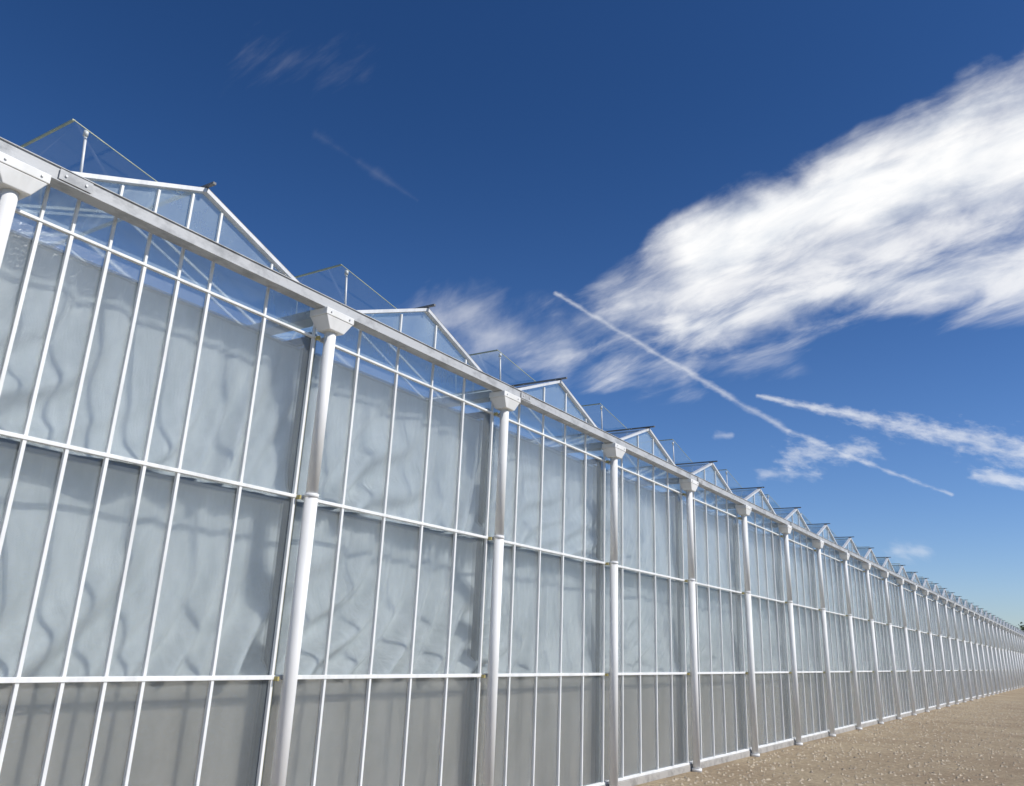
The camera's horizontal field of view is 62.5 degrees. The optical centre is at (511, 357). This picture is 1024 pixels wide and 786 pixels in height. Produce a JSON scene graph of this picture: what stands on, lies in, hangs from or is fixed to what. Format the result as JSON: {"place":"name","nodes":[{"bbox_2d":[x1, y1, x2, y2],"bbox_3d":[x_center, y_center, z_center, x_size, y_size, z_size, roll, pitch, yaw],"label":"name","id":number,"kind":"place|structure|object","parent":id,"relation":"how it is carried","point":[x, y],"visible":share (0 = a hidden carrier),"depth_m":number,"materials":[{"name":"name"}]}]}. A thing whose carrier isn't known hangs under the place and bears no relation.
{"place":"outdoors","nodes":[
{"label":"outdoors","id":0,"kind":"place"},
{"bbox_2d":[0,0,1023,630],"label":"sky","id":1,"kind":"structure","parent":0,"point":[781,240],"materials":[{"name":"blue"}]},
{"bbox_2d":[20,119,1017,628],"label":"vent frames","id":2,"kind":"structure","parent":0,"point":[334,267],"depth_m":9.74,"materials":[{"name":"silver metal"}]},
{"bbox_2d":[635,687,1023,785],"bbox_3d":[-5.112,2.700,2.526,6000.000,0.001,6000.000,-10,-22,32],"label":"ground","id":3,"kind":"structure","parent":0,"point":[1004,777],"depth_m":17.88,"materials":[{"name":"beige gravel"}]},
{"bbox_2d":[0,188,1023,785],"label":"columns","id":4,"kind":"structure","parent":3,"relation":"on","point":[8,200],"depth_m":12.86,"materials":[{"name":"white metal"}]},
{"bbox_2d":[0,151,1023,638],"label":"column capitals","id":5,"kind":"object","parent":4,"relation":"on","point":[22,179],"depth_m":8.54,"materials":[{"name":"white paint"}]},
{"bbox_2d":[5,157,887,572],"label":"bolts","id":6,"kind":"object","parent":5,"relation":"attached to","point":[349,319],"visible":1,"depth_m":7.43,"materials":[{"name":"metal"}]},
{"bbox_2d":[0,137,1023,635],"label":"gutter beam","id":7,"kind":"structure","parent":5,"relation":"on","point":[108,201],"depth_m":8.44,"materials":[{"name":"metal"}]},
{"bbox_2d":[72,171,1023,634],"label":"gable rakes","id":8,"kind":"object","parent":7,"relation":"on","point":[250,237],"visible":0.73,"depth_m":10.22,"materials":[{"name":"white metal"}]},
{"bbox_2d":[16,180,1012,631],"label":"gable glass","id":9,"kind":"object","parent":8,"relation":"in","point":[94,224],"visible":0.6,"depth_m":8.32,"materials":[{"name":"clear glass"}]},
{"bbox_2d":[207,187,1014,626],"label":"rake caps","id":10,"kind":"object","parent":8,"relation":"attached to","point":[431,311],"visible":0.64,"depth_m":10.27,"materials":[{"name":"grey metal"}]},
{"bbox_2d":[515,382,707,470],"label":"roof glass","id":11,"kind":"object","parent":7,"relation":"on","point":[621,434],"visible":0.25,"depth_m":15.41,"materials":[{"name":"clear glass"}]},
{"bbox_2d":[79,130,1008,625],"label":"vent rods","id":12,"kind":"object","parent":11,"relation":"on","point":[85,134],"visible":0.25,"depth_m":9.75,"materials":[{"name":"silver metal"}]},
{"bbox_2d":[200,181,1017,628],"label":"ridge profiles","id":13,"kind":"object","parent":11,"relation":"on","point":[208,185],"visible":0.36,"depth_m":15.59,"materials":[{"name":"grey metal"}]},
{"bbox_2d":[58,169,1017,679],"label":"splice plates","id":14,"kind":"object","parent":4,"relation":"attached to","point":[76,181],"visible":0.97,"depth_m":6.42,"materials":[{"name":"metal"}]},
{"bbox_2d":[602,686,1022,785],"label":"plinth","id":15,"kind":"structure","parent":3,"relation":"on","point":[663,774],"depth_m":16.59,"materials":[{"name":"concrete"}]},
{"bbox_2d":[0,208,1022,785],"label":"horizontal rails","id":16,"kind":"object","parent":15,"relation":"on","point":[128,460],"visible":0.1,"depth_m":8.37,"materials":[{"name":"white metal"}]},
{"bbox_2d":[0,185,1023,785],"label":"glazing bars","id":17,"kind":"object","parent":16,"relation":"attached to","point":[132,525],"visible":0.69,"depth_m":9.18,"materials":[{"name":"white metal"}]},
{"bbox_2d":[261,336,1023,781],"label":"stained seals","id":18,"kind":"object","parent":16,"relation":"attached to","point":[485,582],"visible":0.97,"depth_m":8.48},
{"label":"end walls","id":19,"kind":"object","parent":3,"relation":"on","visible":0},
{"bbox_2d":[0,213,1023,785],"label":"wall glass","id":20,"kind":"object","parent":19,"relation":"attached to","point":[168,737],"visible":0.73,"depth_m":8.19,"materials":[{"name":"clear glass"}]}
]}

